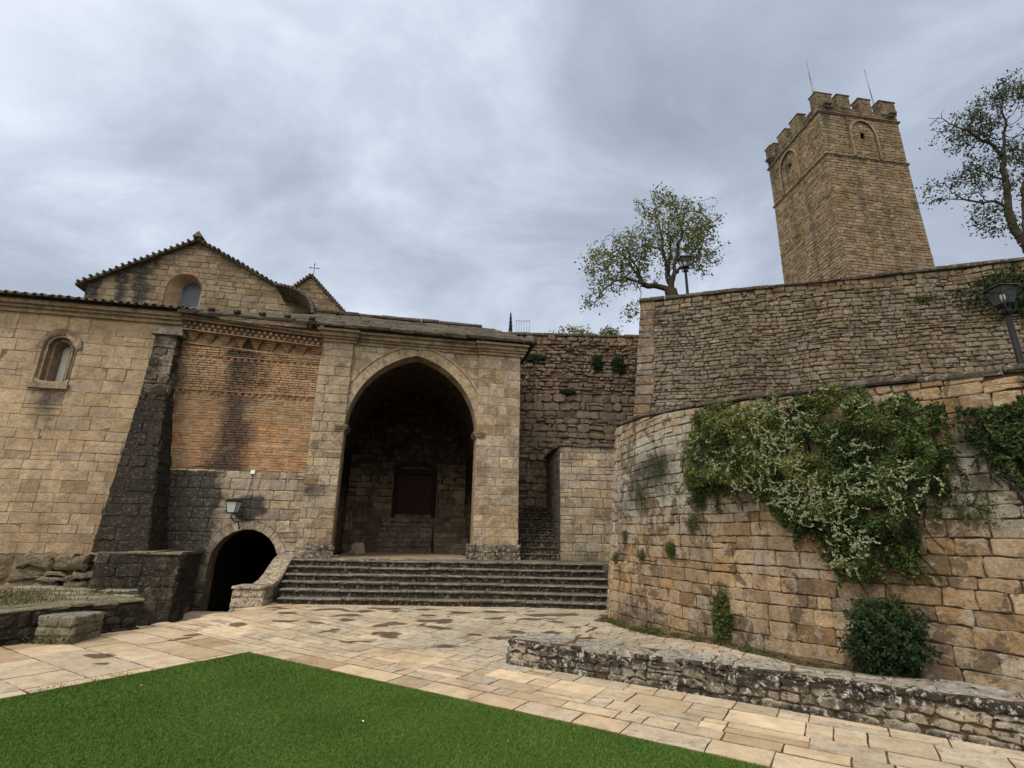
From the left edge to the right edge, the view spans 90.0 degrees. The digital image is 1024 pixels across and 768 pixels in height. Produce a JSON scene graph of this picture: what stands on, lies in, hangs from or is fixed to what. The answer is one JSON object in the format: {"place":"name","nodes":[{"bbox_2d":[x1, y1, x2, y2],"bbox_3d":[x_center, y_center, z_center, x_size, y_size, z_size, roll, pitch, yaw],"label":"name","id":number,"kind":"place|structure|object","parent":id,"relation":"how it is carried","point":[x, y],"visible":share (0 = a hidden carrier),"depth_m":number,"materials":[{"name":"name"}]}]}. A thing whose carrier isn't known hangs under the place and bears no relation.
{"place":"outdoors","nodes":[
{"label":"outdoors","id":0,"kind":"place"},
{"bbox_2d":[0,585,166,607],"bbox_3d":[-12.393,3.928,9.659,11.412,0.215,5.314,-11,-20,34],"label":"terrace ground","id":1,"kind":"structure","parent":0,"point":[52,596],"depth_m":9.19,"materials":[{"name":"green plant"}]},
{"bbox_2d":[0,586,138,598],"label":"terrace slabs","id":2,"kind":"structure","parent":1,"relation":"on","point":[115,590],"depth_m":10.30,"materials":[{"name":"stone"}]},
{"bbox_2d":[136,611,227,628],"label":"sunken path","id":3,"kind":"structure","parent":0,"point":[190,615],"depth_m":11.24,"materials":[{"name":"beige stone"}]},
{"bbox_2d":[228,555,294,612],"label":"stair parapet","id":4,"kind":"structure","parent":3,"relation":"on","point":[263,589],"depth_m":10.68,"materials":[{"name":"stone"}]},
{"bbox_2d":[0,652,776,767],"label":"lawn","id":5,"kind":"structure","parent":0,"point":[455,723],"depth_m":4.25,"materials":[{"name":"green plant"}]},
{"bbox_2d":[32,652,317,690],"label":"lawn edge weeds","id":6,"kind":"object","parent":5,"relation":"on","point":[139,672],"visible":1,"depth_m":5.72,"materials":[{"name":"green plant"}]},
{"bbox_2d":[508,313,512,331],"bbox_3d":[-0.167,-0.729,35.650,0.625,9.323,0.643,1,-16,0],"label":"cypress","id":7,"kind":"object","parent":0,"point":[510,325],"visible":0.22,"depth_m":36.65,"materials":[{"name":"green plant"}]},
{"bbox_2d":[0,602,1023,767],"bbox_3d":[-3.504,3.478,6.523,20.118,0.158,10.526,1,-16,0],"label":"paving","id":8,"kind":"structure","parent":0,"point":[21,671],"depth_m":6.06,"materials":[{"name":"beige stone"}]},
{"bbox_2d":[33,611,105,644],"bbox_3d":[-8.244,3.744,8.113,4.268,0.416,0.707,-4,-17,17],"label":"stone block","id":9,"kind":"structure","parent":8,"relation":"on","point":[79,626],"depth_m":7.35,"materials":[{"name":"stone"}]},
{"bbox_2d":[0,594,144,645],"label":"terrace wall","id":10,"kind":"structure","parent":8,"relation":"on","point":[17,624],"depth_m":7.81,"materials":[{"name":"stone"}]},
{"bbox_2d":[277,558,608,609],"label":"entrance steps","id":11,"kind":"structure","parent":8,"relation":"on","point":[514,583],"depth_m":11.43,"materials":[{"name":"stone"}]},
{"bbox_2d":[518,507,559,559],"bbox_3d":[0.704,4.372,15.104,1.320,1.526,2.760,1,-16,0],"label":"side stair","id":12,"kind":"object","parent":11,"relation":"on","point":[536,539],"visible":0.71,"depth_m":14.61,"materials":[{"name":"stone"}]},
{"bbox_2d":[544,443,614,561],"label":"side wall","id":13,"kind":"structure","parent":11,"relation":"on","point":[579,482],"depth_m":14.09,"materials":[{"name":"stone"}]},
{"bbox_2d":[42,605,944,751],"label":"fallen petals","id":14,"kind":"object","parent":8,"relation":"on","point":[553,670],"visible":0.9,"depth_m":6.03,"materials":[{"name":"plant"}]},
{"bbox_2d":[21,616,1020,696],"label":"ground weeds","id":15,"kind":"object","parent":8,"relation":"on","point":[655,631],"visible":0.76,"depth_m":7.21,"materials":[{"name":"green plant"}]},
{"bbox_2d":[575,622,801,665],"bbox_3d":[3.943,3.083,4.962,3.333,0.273,10.500,14,-21,-38],"label":"cobbled strip","id":16,"kind":"object","parent":8,"relation":"on","point":[608,632],"visible":0.33,"depth_m":7.43,"materials":[{"name":"stone"}]},
{"bbox_2d":[599,615,885,675],"bbox_3d":[3.582,3.342,6.120,1.159,0.236,8.386,11,-19,-31],"label":"soil edge","id":17,"kind":"object","parent":16,"relation":"on","point":[795,659],"visible":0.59,"depth_m":6.29,"materials":[{"name":"brown soil"}]},
{"bbox_2d":[506,632,1023,750],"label":"wall","id":18,"kind":"structure","parent":8,"relation":"on","point":[971,713],"depth_m":5.01,"materials":[{"name":"stone"}]},
{"bbox_2d":[606,363,1023,692],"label":"bastion wall","id":19,"kind":"structure","parent":8,"relation":"on","point":[785,595],"depth_m":6.03,"materials":[{"name":"stone"}]},
{"bbox_2d":[612,552,618,564],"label":"wall tuft","id":20,"kind":"object","parent":19,"relation":"attached to","point":[614,557],"visible":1,"depth_m":9.70,"materials":[{"name":"green plant"}]},
{"bbox_2d":[620,529,627,542],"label":"wall tuft","id":21,"kind":"object","parent":19,"relation":"attached to","point":[625,534],"visible":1,"depth_m":9.49,"materials":[{"name":"green plant"}]},
{"bbox_2d":[636,548,644,561],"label":"wall tuft","id":22,"kind":"object","parent":19,"relation":"attached to","point":[640,552],"visible":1,"depth_m":8.74,"materials":[{"name":"green plant"}]},
{"bbox_2d":[632,481,649,514],"bbox_3d":[2.255,2.014,9.071,0.143,0.673,0.589,5,-17,-13],"label":"wall tuft","id":23,"kind":"object","parent":19,"relation":"attached to","point":[638,493],"visible":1,"depth_m":9.07,"materials":[{"name":"green plant"}]},
{"bbox_2d":[648,455,666,480],"bbox_3d":[2.446,1.428,8.691,0.142,0.529,0.489,7,-17,-19],"label":"wall tuft","id":24,"kind":"object","parent":19,"relation":"attached to","point":[654,471],"visible":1,"depth_m":8.68,"materials":[{"name":"green plant"}]},
{"bbox_2d":[664,540,675,558],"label":"wall tuft","id":25,"kind":"object","parent":19,"relation":"attached to","point":[671,548],"visible":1,"depth_m":8.02,"materials":[{"name":"green plant"}]},
{"bbox_2d":[685,513,700,535],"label":"wall tuft","id":26,"kind":"object","parent":19,"relation":"attached to","point":[690,527],"visible":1,"depth_m":7.70,"materials":[{"name":"green plant"}]},
{"bbox_2d":[689,491,705,514],"bbox_3d":[2.769,1.757,7.673,0.142,0.394,0.352,9,-18,-25],"label":"wall tuft","id":27,"kind":"object","parent":19,"relation":"attached to","point":[698,508],"visible":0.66,"depth_m":7.63,"materials":[{"name":"green plant"}]},
{"bbox_2d":[708,582,735,645],"bbox_3d":[2.809,3.133,6.925,0.274,0.855,0.408,3,-17,-6],"label":"shrub","id":28,"kind":"object","parent":19,"relation":"attached to","point":[721,605],"visible":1,"depth_m":6.88,"materials":[{"name":"green plant"}]},
{"bbox_2d":[675,382,972,598],"bbox_3d":[3.321,1.315,6.437,0.635,2.743,3.727,11,-19,-30],"label":"flowering creeper","id":29,"kind":"object","parent":19,"relation":"attached to","point":[879,475],"visible":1,"depth_m":5.75,"materials":[{"name":"green plant"}]},
{"bbox_2d":[836,593,942,678],"bbox_3d":[3.689,2.566,5.142,0.543,0.897,0.895,13,-20,-35],"label":"bush","id":30,"kind":"object","parent":19,"relation":"attached to","point":[891,644],"visible":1,"depth_m":5.08,"materials":[{"name":"green plant"}]},
{"bbox_2d":[944,478,1010,534],"bbox_3d":[4.484,1.184,4.992,0.144,0.548,0.494,15,-21,-39],"label":"wall tuft","id":31,"kind":"object","parent":19,"relation":"attached to","point":[959,511],"visible":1,"depth_m":4.99,"materials":[{"name":"green plant"}]},
{"bbox_2d":[954,394,1023,512],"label":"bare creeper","id":32,"kind":"object","parent":19,"relation":"attached to","point":[1001,424],"visible":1,"depth_m":4.91,"materials":[{"name":"green plant"}]},
{"bbox_2d":[0,0,1023,334],"label":"sky","id":33,"kind":"structure","parent":0,"point":[441,160],"materials":[{"name":"grey"}]},
{"bbox_2d":[915,68,1023,252],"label":"dark tree","id":34,"kind":"object","parent":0,"point":[1013,227],"visible":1,"depth_m":19.25,"materials":[{"name":"green plant"}]},
{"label":"upper terrace","id":35,"kind":"structure","parent":0,"visible":0},
{"bbox_2d":[549,324,591,333],"bbox_3d":[2.399,-1.729,19.532,1.983,1.201,1.203,1,-16,0],"label":"terrace bush","id":36,"kind":"object","parent":35,"relation":"on","point":[573,330],"visible":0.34,"depth_m":19.37,"materials":[{"name":"green plant"}]},
{"bbox_2d":[506,332,638,507],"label":"retaining wall","id":37,"kind":"structure","parent":35,"relation":"on","point":[597,407],"depth_m":17.64,"materials":[{"name":"stone"}]},
{"bbox_2d":[516,320,529,332],"bbox_3d":[0.396,-2.030,18.633,0.520,0.630,0.019,1,-16,0],"label":"railing","id":38,"kind":"object","parent":37,"relation":"on","point":[521,326],"visible":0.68,"depth_m":18.66,"materials":[{"name":"grey metal"}]},
{"bbox_2d":[525,353,551,363],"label":"ivy clump","id":39,"kind":"object","parent":37,"relation":"attached to","point":[534,357],"visible":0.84,"depth_m":17.93,"materials":[{"name":"green plant"}]},
{"bbox_2d":[556,388,578,395],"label":"ivy clump","id":40,"kind":"object","parent":37,"relation":"attached to","point":[566,392],"visible":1,"depth_m":17.60,"materials":[{"name":"green plant"}]},
{"bbox_2d":[589,352,603,372],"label":"ivy clump","id":41,"kind":"object","parent":37,"relation":"attached to","point":[596,359],"visible":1,"depth_m":17.91,"materials":[{"name":"green plant"}]},
{"bbox_2d":[610,354,626,374],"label":"ivy clump","id":42,"kind":"object","parent":37,"relation":"attached to","point":[618,362],"visible":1,"depth_m":17.91,"materials":[{"name":"green plant"}]},
{"bbox_2d":[598,324,622,334],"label":"terrace bush","id":43,"kind":"object","parent":35,"relation":"on","point":[611,331],"visible":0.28,"depth_m":19.41,"materials":[{"name":"green plant"}]},
{"bbox_2d":[574,181,730,323],"bbox_3d":[5.452,-5.303,20.343,6.128,6.516,3.630,1,-16,0],"label":"forked tree","id":44,"kind":"object","parent":35,"relation":"on","point":[670,289],"visible":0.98,"depth_m":20.05,"materials":[{"name":"green plant"}]},
{"bbox_2d":[676,255,692,293],"bbox_3d":[5.815,-2.872,16.928,0.415,3.062,0.415,1,-16,0],"label":"street lamp","id":45,"kind":"object","parent":35,"relation":"on","point":[684,259],"visible":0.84,"depth_m":17.16,"materials":[{"name":"black metal"}]},
{"bbox_2d":[764,60,934,283],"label":"square tower","id":46,"kind":"structure","parent":35,"relation":"on","point":[844,198],"depth_m":32.96,"materials":[{"name":"stone"}]},
{"label":"ground","id":47,"kind":"structure","parent":0,"visible":0},
{"bbox_2d":[0,231,536,625],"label":"stone church","id":48,"kind":"structure","parent":47,"relation":"on","point":[157,408],"depth_m":13.13,"materials":[{"name":"stone"}]},
{"bbox_2d":[25,329,81,389],"bbox_3d":[-11.237,-0.583,12.766,1.000,1.550,0.500,4,-17,-11],"label":"aisle window","id":49,"kind":"structure","parent":48,"relation":"in","point":[59,353],"depth_m":12.72,"materials":[{"name":"stone"}]},
{"bbox_2d":[163,274,202,307],"bbox_3d":[-11.956,-2.965,18.741,1.200,2.070,0.570,4,-17,-11],"label":"gable window","id":50,"kind":"structure","parent":48,"relation":"in","point":[183,289],"depth_m":19.00,"materials":[{"name":"stone"}]},
{"bbox_2d":[224,498,243,528],"bbox_3d":[-6.633,3.092,12.225,0.329,0.717,0.504,1,-16,0],"label":"wall lantern","id":51,"kind":"object","parent":48,"relation":"attached to","point":[233,506],"depth_m":12.09,"materials":[{"name":"white glass"}]},
{"bbox_2d":[241,470,255,515],"bbox_3d":[-6.480,2.678,12.578,0.157,1.111,0.070,4,-17,-11],"label":"junction box","id":52,"kind":"object","parent":48,"relation":"attached to","point":[252,472],"visible":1,"depth_m":12.66,"materials":[{"name":"white plastic"}]},
{"bbox_2d":[349,542,364,554],"bbox_3d":[-4.282,4.575,14.220,0.410,0.348,0.359,4,-17,-11],"label":"stone block","id":53,"kind":"object","parent":48,"relation":"on","point":[357,548],"depth_m":14.06,"materials":[{"name":"beige stone"}]},
{"bbox_2d":[391,463,437,518],"bbox_3d":[-3.482,3.820,18.354,1.520,1.920,0.300,4,-17,-11],"label":"door","id":54,"kind":"structure","parent":48,"relation":"in","point":[414,494],"depth_m":18.38,"materials":[{"name":"wood"}]},
{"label":"bastion terrace","id":55,"kind":"structure","parent":0,"visible":0},
{"bbox_2d":[633,257,1023,416],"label":"wall","id":56,"kind":"structure","parent":55,"relation":"on","point":[702,346],"depth_m":13.96,"materials":[{"name":"stone"}]},
{"bbox_2d":[911,292,939,304],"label":"ivy clump","id":57,"kind":"object","parent":56,"relation":"attached to","point":[920,301],"visible":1,"depth_m":13.40,"materials":[{"name":"green plant"}]},
{"bbox_2d":[937,261,1023,323],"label":"ivy clump","id":58,"kind":"object","parent":56,"relation":"attached to","point":[1009,294],"visible":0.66,"depth_m":12.96,"materials":[{"name":"green plant"}]},
{"bbox_2d":[981,283,1023,363],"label":"street lamp","id":59,"kind":"object","parent":55,"relation":"on","point":[1007,312],"visible":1,"depth_m":8.15,"materials":[{"name":"black metal"}]}
]}

